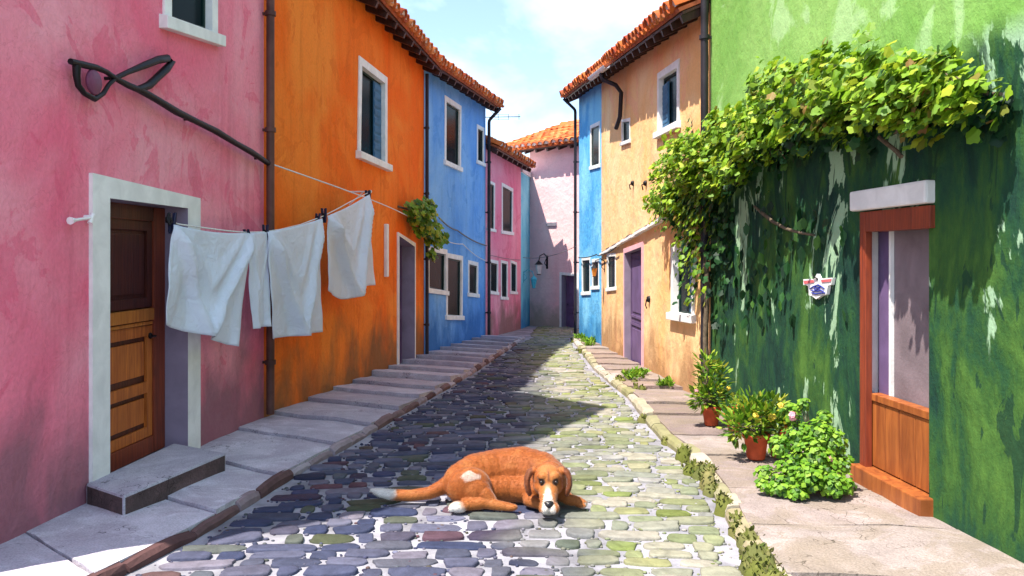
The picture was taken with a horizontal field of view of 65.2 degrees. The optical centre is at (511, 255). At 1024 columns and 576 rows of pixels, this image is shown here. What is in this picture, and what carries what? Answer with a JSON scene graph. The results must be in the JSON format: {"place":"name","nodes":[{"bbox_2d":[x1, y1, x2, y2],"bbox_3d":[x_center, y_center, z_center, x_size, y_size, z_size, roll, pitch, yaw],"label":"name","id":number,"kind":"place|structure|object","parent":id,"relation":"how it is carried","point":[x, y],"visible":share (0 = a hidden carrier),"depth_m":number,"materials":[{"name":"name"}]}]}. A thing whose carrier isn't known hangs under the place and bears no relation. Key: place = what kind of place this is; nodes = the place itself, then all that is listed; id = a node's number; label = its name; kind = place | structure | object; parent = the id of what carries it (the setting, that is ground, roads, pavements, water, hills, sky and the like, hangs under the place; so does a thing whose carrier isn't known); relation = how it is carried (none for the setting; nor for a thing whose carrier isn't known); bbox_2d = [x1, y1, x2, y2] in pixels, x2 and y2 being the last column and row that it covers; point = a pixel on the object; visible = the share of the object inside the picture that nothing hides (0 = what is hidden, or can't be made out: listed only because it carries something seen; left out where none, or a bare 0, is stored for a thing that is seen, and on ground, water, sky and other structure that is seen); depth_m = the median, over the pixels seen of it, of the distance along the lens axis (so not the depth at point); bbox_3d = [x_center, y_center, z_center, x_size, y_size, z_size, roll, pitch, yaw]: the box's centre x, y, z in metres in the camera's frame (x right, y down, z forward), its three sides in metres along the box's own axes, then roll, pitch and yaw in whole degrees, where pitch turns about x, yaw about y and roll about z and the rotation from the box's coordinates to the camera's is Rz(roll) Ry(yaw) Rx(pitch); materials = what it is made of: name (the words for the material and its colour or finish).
{"place":"outdoors","nodes":[
{"label":"outdoors","id":0,"kind":"place"},
{"bbox_2d":[0,335,519,575],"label":"pavement","id":1,"kind":"structure","parent":0,"point":[85,539],"depth_m":7.06,"materials":[{"name":"grey stone"}]},
{"bbox_2d":[86,444,225,514],"bbox_3d":[-2.760,1.769,6.320,0.619,0.237,1.616,0,0,3],"label":"doorstep","id":2,"kind":"object","parent":1,"relation":"on","point":[157,476],"visible":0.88,"depth_m":6.07,"materials":[{"name":"grey stone"}]},
{"bbox_2d":[125,325,742,575],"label":"road","id":3,"kind":"structure","parent":0,"point":[649,510],"depth_m":5.92,"materials":[{"name":"grey stone"}]},
{"bbox_2d":[369,446,587,515],"bbox_3d":[-0.234,1.675,6.092,1.648,0.401,0.790,0,0,18],"label":"dog","id":4,"kind":"object","parent":3,"relation":"on","point":[499,479],"visible":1,"depth_m":5.92},
{"bbox_2d":[570,337,787,575],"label":"moss","id":5,"kind":"object","parent":3,"relation":"on","point":[756,559],"visible":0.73,"depth_m":5.62,"materials":[{"name":"green plant"}]},
{"bbox_2d":[397,0,667,157],"label":"sky","id":6,"kind":"structure","parent":0,"point":[525,52],"materials":[{"name":"blue"}]},
{"bbox_2d":[578,338,1023,575],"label":"pavement","id":7,"kind":"structure","parent":0,"point":[862,531],"depth_m":5.26,"materials":[{"name":"beige stone"}]},
{"bbox_2d":[573,332,716,401],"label":"weeds","id":8,"kind":"object","parent":7,"relation":"on","point":[636,372],"visible":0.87,"depth_m":12.60,"materials":[{"name":"green plant"}]},
{"bbox_2d":[683,347,735,425],"bbox_3d":[2.144,1.400,8.628,0.596,0.850,0.490,0,0,-42],"label":"potted plant","id":9,"kind":"object","parent":7,"relation":"on","point":[709,408],"visible":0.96,"depth_m":8.59,"materials":[{"name":"green plant"}]},
{"bbox_2d":[716,388,746,431],"bbox_3d":[2.318,1.601,8.293,0.373,0.434,0.330,0,0,-29],"label":"potted plant","id":10,"kind":"object","parent":7,"relation":"on","point":[731,401],"visible":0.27,"depth_m":8.29,"materials":[{"name":"green plant"}]},
{"bbox_2d":[716,385,796,459],"bbox_3d":[2.174,1.475,7.085,0.740,0.632,0.507,0,0,0],"label":"potted plant","id":11,"kind":"object","parent":7,"relation":"on","point":[754,446],"visible":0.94,"depth_m":7.01,"materials":[{"name":"green plant"}]},
{"bbox_2d":[763,408,801,457],"bbox_3d":[2.406,1.547,7.153,0.380,0.491,0.319,0,0,0],"label":"potted plant","id":12,"kind":"object","parent":7,"relation":"on","point":[786,425],"visible":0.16,"depth_m":7.11,"materials":[{"name":"green plant"}]},
{"bbox_2d":[753,397,857,500],"bbox_3d":[2.187,1.429,5.989,0.780,0.693,0.536,0,0,0],"label":"bush","id":13,"kind":"object","parent":7,"relation":"on","point":[819,467],"visible":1,"depth_m":5.96,"materials":[{"name":"green plant"}]},
{"bbox_3d":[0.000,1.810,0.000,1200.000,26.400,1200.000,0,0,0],"label":"ground","id":14,"kind":"structure","parent":0,"visible":0},
{"bbox_2d":[0,0,275,543],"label":"pink house","id":15,"kind":"structure","parent":14,"relation":"on","point":[105,369],"depth_m":6.29,"materials":[{"name":"paint"}]},
{"bbox_2d":[66,213,94,224],"bbox_3d":[-3.083,-0.266,5.705,0.090,0.098,0.290,0,0,0],"label":"wall hook","id":16,"kind":"object","parent":15,"relation":"attached to","point":[89,218],"depth_m":5.71,"materials":[{"name":"white metal"}]},
{"bbox_2d":[110,202,164,472],"bbox_3d":[-3.250,0.661,6.744,0.144,2.202,1.269,0,0,3],"label":"door","id":17,"kind":"structure","parent":15,"relation":"in","point":[137,233],"depth_m":6.92,"materials":[{"name":"brown wood"}]},
{"bbox_2d":[67,54,270,165],"bbox_3d":[-2.965,-1.386,7.403,0.134,0.696,3.778,0,0,3],"label":"iron bracket","id":18,"kind":"object","parent":15,"relation":"attached to","point":[93,80],"visible":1,"depth_m":6.46,"materials":[{"name":"black metal"}]},
{"bbox_2d":[275,165,406,215],"bbox_3d":[-2.262,-0.913,12.053,0.266,0.348,5.797,0,0,9],"label":"cord","id":19,"kind":"object","parent":18,"relation":"attached to","point":[334,186],"visible":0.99,"depth_m":10.66,"materials":[{"name":"white fabric"}]},
{"bbox_2d":[159,0,225,46],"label":"window","id":20,"kind":"structure","parent":15,"relation":"in","point":[194,19],"depth_m":7.58,"materials":[{"name":"white glass"}]},
{"bbox_2d":[87,336,524,575],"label":"kerb","id":21,"kind":"structure","parent":14,"relation":"on","point":[148,555],"depth_m":6.12,"materials":[{"name":"brown stone"}]},
{"bbox_2d":[264,0,447,416],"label":"orange house","id":22,"kind":"structure","parent":14,"relation":"on","point":[349,95],"depth_m":12.33,"materials":[{"name":"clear paint"}]},
{"bbox_2d":[165,190,371,232],"bbox_3d":[-2.629,-0.550,9.431,0.394,0.898,5.456,0,0,7],"label":"clothesline","id":23,"kind":"object","parent":22,"relation":"attached to","point":[168,219],"visible":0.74,"depth_m":7.99,"materials":[{"name":"white fabric"}]},
{"bbox_2d":[168,212,176,233],"bbox_3d":[-2.892,-0.280,6.805,0.081,0.184,0.079,0,0,0],"label":"clothes peg","id":24,"kind":"object","parent":23,"relation":"attached to","point":[174,219],"visible":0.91,"depth_m":6.79,"materials":[{"name":"black plastic"}]},
{"bbox_2d":[166,225,255,345],"bbox_3d":[-2.725,0.311,7.433,0.189,1.157,1.691,0,0,8],"label":"cloth","id":25,"kind":"object","parent":23,"relation":"hanging from","point":[207,272],"visible":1,"depth_m":7.30,"materials":[{"name":"white fabric"}]},
{"bbox_2d":[248,232,271,328],"bbox_3d":[-2.635,0.249,8.401,0.094,1.018,0.500,0,0,4],"label":"cloth","id":26,"kind":"object","parent":23,"relation":"hanging from","point":[259,288],"visible":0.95,"depth_m":8.37,"materials":[{"name":"white fabric"}]},
{"bbox_2d":[262,225,268,239],"bbox_3d":[-2.641,-0.253,8.574,0.066,0.169,0.075,0,0,-32],"label":"clothes peg","id":27,"kind":"object","parent":23,"relation":"attached to","point":[267,228],"visible":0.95,"depth_m":8.56,"materials":[{"name":"black plastic"}]},
{"bbox_2d":[267,219,324,338],"bbox_3d":[-2.452,0.244,9.343,0.194,1.441,1.616,0,0,8],"label":"cloth","id":28,"kind":"object","parent":23,"relation":"hanging from","point":[294,255],"visible":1,"depth_m":9.26,"materials":[{"name":"white fabric"}]},
{"bbox_2d":[315,213,320,220],"bbox_3d":[-2.433,-0.470,10.017,0.074,0.137,0.090,0,0,0],"label":"clothes peg","id":29,"kind":"object","parent":23,"relation":"attached to","point":[318,216],"visible":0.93,"depth_m":10.02,"materials":[{"name":"black plastic"}]},
{"bbox_2d":[321,208,326,222],"bbox_3d":[-2.406,-0.519,10.235,0.082,0.191,0.082,0,0,0],"label":"clothes peg","id":30,"kind":"object","parent":23,"relation":"attached to","point":[324,214],"visible":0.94,"depth_m":10.22,"materials":[{"name":"black plastic"}]},
{"bbox_2d":[327,194,375,298],"bbox_3d":[-2.172,-0.164,11.242,0.214,1.516,2.009,0,0,8],"label":"cloth","id":31,"kind":"object","parent":23,"relation":"hanging from","point":[350,256],"visible":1,"depth_m":11.09,"materials":[{"name":"white fabric"}]},
{"bbox_2d":[365,190,370,197],"bbox_3d":[-2.158,-0.848,11.983,0.094,0.278,0.120,0,0,0],"label":"clothes peg","id":32,"kind":"object","parent":23,"relation":"attached to","point":[368,191],"visible":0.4,"depth_m":11.95,"materials":[{"name":"black plastic"}]},
{"bbox_2d":[356,56,392,171],"bbox_3d":[-2.303,-2.312,13.230,0.190,1.664,1.633,0,0,9],"label":"window","id":33,"kind":"structure","parent":22,"relation":"in","point":[372,116],"depth_m":13.40,"materials":[{"name":"white glass"}]},
{"bbox_2d":[384,224,388,276],"bbox_3d":[-2.179,-0.097,13.884,0.060,0.917,0.110,0,0,9],"label":"wall post","id":34,"kind":"object","parent":22,"relation":"attached to","point":[386,250],"depth_m":13.83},
{"bbox_2d":[399,245,401,363],"bbox_3d":[-2.258,0.928,15.222,0.064,2.632,1.071,0,0,9],"label":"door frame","id":35,"kind":"structure","parent":22,"relation":"in","point":[400,247],"depth_m":15.64,"materials":[{"name":"paint"}]},
{"bbox_2d":[398,196,449,262],"bbox_3d":[-1.634,-0.520,15.853,0.595,1.320,2.650,0,0,9],"label":"creeper","id":36,"kind":"object","parent":22,"relation":"attached to","point":[423,211],"visible":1,"depth_m":15.32,"materials":[{"name":"green plant"}]},
{"bbox_2d":[424,60,503,353],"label":"blue house","id":37,"kind":"structure","parent":14,"relation":"on","point":[460,101],"depth_m":19.04,"materials":[{"name":"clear paint"}]},
{"bbox_2d":[429,246,448,295],"bbox_3d":[-1.623,0.339,17.388,0.100,1.113,1.518,0,0,12],"label":"window","id":38,"kind":"structure","parent":37,"relation":"in","point":[437,270],"depth_m":17.63,"materials":[{"name":"white glass"}]},
{"bbox_2d":[443,95,462,171],"bbox_3d":[-1.374,-2.812,18.540,0.100,1.587,1.449,0,0,12],"label":"window","id":39,"kind":"structure","parent":37,"relation":"in","point":[452,110],"depth_m":18.63,"materials":[{"name":"white glass"}]},
{"bbox_2d":[445,253,464,319],"bbox_3d":[-1.346,0.740,18.669,0.100,1.624,1.467,0,0,12],"label":"window","id":40,"kind":"structure","parent":37,"relation":"in","point":[454,302],"depth_m":18.85,"materials":[{"name":"white glass"}]},
{"bbox_2d":[438,217,486,245],"bbox_3d":[-1.129,-0.554,19.345,0.031,0.587,4.234,0,0,12],"label":"cable","id":41,"kind":"object","parent":37,"relation":"attached to","point":[461,233],"visible":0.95,"depth_m":18.90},
{"bbox_2d":[467,260,479,297],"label":"window","id":42,"kind":"structure","parent":37,"relation":"in","point":[472,265],"depth_m":20.41,"materials":[{"name":"white glass"}]},
{"bbox_2d":[476,124,485,166],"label":"window","id":43,"kind":"structure","parent":37,"relation":"in","point":[480,130],"depth_m":21.14,"materials":[{"name":"white glass"}]},
{"bbox_2d":[485,108,519,119],"bbox_3d":[-0.248,-3.866,21.524,0.953,0.399,0.017,0,0,6],"label":"aerial","id":44,"kind":"object","parent":37,"relation":"attached to","point":[508,116],"visible":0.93,"depth_m":21.51,"materials":[{"name":"black metal"}]},
{"bbox_2d":[486,135,535,335],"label":"rose house","id":45,"kind":"structure","parent":14,"relation":"on","point":[508,162],"depth_m":23.39,"materials":[{"name":"pink paint"}]},
{"bbox_2d":[491,181,496,231],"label":"window","id":46,"kind":"structure","parent":45,"relation":"in","point":[493,229],"depth_m":22.31,"materials":[{"name":"white glass"}]},
{"bbox_2d":[491,260,498,294],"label":"window","id":47,"kind":"structure","parent":45,"relation":"in","point":[494,263],"depth_m":22.50,"materials":[{"name":"white glass"}]},
{"bbox_2d":[500,260,508,299],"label":"window","id":48,"kind":"structure","parent":45,"relation":"in","point":[504,264],"depth_m":23.49,"materials":[{"name":"white glass"}]},
{"bbox_2d":[501,183,513,234],"bbox_3d":[-0.137,-1.374,23.670,0.070,1.502,1.313,0,0,15],"label":"window","id":49,"kind":"structure","parent":45,"relation":"in","point":[507,192],"depth_m":23.77,"materials":[{"name":"white glass"}]},
{"bbox_2d":[510,260,517,293],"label":"window","id":50,"kind":"structure","parent":45,"relation":"in","point":[513,265],"depth_m":24.45,"materials":[{"name":"white glass"}]},
{"bbox_2d":[521,168,530,328],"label":"cyan house","id":51,"kind":"structure","parent":14,"relation":"on","point":[525,242],"depth_m":26.10,"materials":[{"name":"paint"}]},
{"bbox_2d":[523,269,536,287],"bbox_3d":[0.580,0.727,25.584,0.478,0.601,0.209,0,0,0],"label":"wall lantern","id":52,"kind":"object","parent":51,"relation":"attached to","point":[533,280],"depth_m":25.57,"materials":[{"name":"paint"}]},
{"bbox_2d":[507,119,578,328],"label":"pale pink house","id":53,"kind":"structure","parent":14,"relation":"on","point":[550,150],"depth_m":26.27,"materials":[{"name":"paint"}]},
{"bbox_2d":[535,253,547,274],"bbox_3d":[0.952,0.260,26.266,0.253,0.706,0.558,0,0,33],"label":"wall lantern","id":54,"kind":"object","parent":53,"relation":"attached to","point":[538,264],"depth_m":26.11,"materials":[{"name":"white glass"}]},
{"bbox_2d":[566,275,573,326],"bbox_3d":[1.984,1.594,25.883,0.101,2.007,0.655,0,0,-45],"label":"door","id":55,"kind":"structure","parent":53,"relation":"in","point":[569,279],"depth_m":25.98,"materials":[{"name":"paint"}]},
{"bbox_2d":[559,74,601,345],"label":"sky blue house","id":56,"kind":"structure","parent":14,"relation":"on","point":[590,201],"depth_m":19.99,"materials":[{"name":"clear paint"}]},
{"bbox_2d":[581,257,590,294],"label":"window","id":57,"kind":"structure","parent":56,"relation":"in","point":[585,261],"depth_m":20.54,"materials":[{"name":"white glass"}]},
{"bbox_2d":[589,121,600,169],"bbox_3d":[1.996,-2.650,19.271,0.166,1.176,1.315,0,0,0],"label":"window","id":58,"kind":"structure","parent":56,"relation":"in","point":[594,128],"depth_m":19.35,"materials":[{"name":"white glass"}]},
{"bbox_2d":[590,258,599,289],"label":"window","id":59,"kind":"structure","parent":56,"relation":"in","point":[595,280],"depth_m":19.23,"materials":[{"name":"white glass"}]},
{"bbox_2d":[578,247,616,257],"bbox_3d":[1.955,-0.067,18.673,0.060,0.248,4.859,0,0,-4],"label":"cable","id":60,"kind":"object","parent":56,"relation":"attached to","point":[597,255],"visible":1,"depth_m":18.35,"materials":[{"name":"metal"}]},
{"bbox_2d":[581,0,709,395],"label":"apricot house","id":61,"kind":"structure","parent":14,"relation":"on","point":[646,72],"depth_m":13.62,"materials":[{"name":"orange paint"}]},
{"bbox_2d":[591,258,604,276],"bbox_3d":[1.939,0.260,18.043,0.337,0.418,0.146,0,0,0],"label":"wall lantern","id":62,"kind":"object","parent":61,"relation":"attached to","point":[594,269],"depth_m":18.02,"materials":[{"name":"orange glass"}]},
{"bbox_2d":[605,253,616,291],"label":"window","id":63,"kind":"structure","parent":61,"relation":"in","point":[611,257],"depth_m":17.37,"materials":[{"name":"white glass"}]},
{"bbox_2d":[620,118,630,145],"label":"window","id":64,"kind":"structure","parent":61,"relation":"in","point":[625,123],"depth_m":15.77,"materials":[{"name":"white glass"}]},
{"bbox_2d":[631,250,640,364],"bbox_3d":[2.387,1.038,14.907,0.064,2.441,1.558,0,0,-3],"label":"door","id":65,"kind":"structure","parent":61,"relation":"in","point":[635,256],"depth_m":15.17,"materials":[{"name":"paint"}]},
{"bbox_2d":[653,58,680,138],"bbox_3d":[2.408,-2.410,12.320,0.230,1.100,1.445,0,0,0],"label":"window","id":66,"kind":"structure","parent":61,"relation":"in","point":[668,79],"depth_m":12.51,"materials":[{"name":"white glass"}]},
{"bbox_2d":[666,239,695,323],"bbox_3d":[2.463,0.362,11.507,0.170,1.201,1.346,0,0,-3],"label":"window","id":67,"kind":"structure","parent":61,"relation":"in","point":[680,312],"depth_m":11.83,"materials":[{"name":"white glass"}]},
{"bbox_2d":[572,335,791,575],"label":"kerb","id":68,"kind":"structure","parent":14,"relation":"on","point":[653,423],"depth_m":8.60,"materials":[{"name":"stone"}]},
{"bbox_2d":[699,0,1023,562],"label":"green house","id":69,"kind":"structure","parent":14,"relation":"on","point":[908,374],"depth_m":5.97,"materials":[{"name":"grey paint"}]},
{"bbox_2d":[803,273,835,298],"bbox_3d":[2.727,0.270,7.138,0.056,0.233,0.576,0,0,-4],"label":"wall plaque","id":70,"kind":"object","parent":69,"relation":"attached to","point":[819,287],"depth_m":7.12,"materials":[{"name":"white ceramic"}]},
{"bbox_2d":[642,22,1020,403],"bbox_3d":[2.343,0.002,8.525,0.681,3.852,8.039,0,0,-4],"label":"climbing vine","id":71,"kind":"object","parent":69,"relation":"attached to","point":[911,95],"visible":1,"depth_m":6.91,"materials":[{"name":"green plant"}]},
{"bbox_2d":[872,393,928,492],"bbox_3d":[2.906,1.371,5.932,0.095,0.578,0.810,0,0,-4],"label":"door","id":72,"kind":"structure","parent":69,"relation":"in","point":[900,428],"depth_m":5.90,"materials":[{"name":"orange wood"}]},
{"bbox_2d":[878,229,928,407],"bbox_3d":[2.986,0.725,5.963,0.090,2.130,0.860,0,0,-4],"label":"inner door","id":73,"kind":"structure","parent":69,"relation":"in","point":[903,256],"depth_m":6.04,"materials":[{"name":"grey paint"}]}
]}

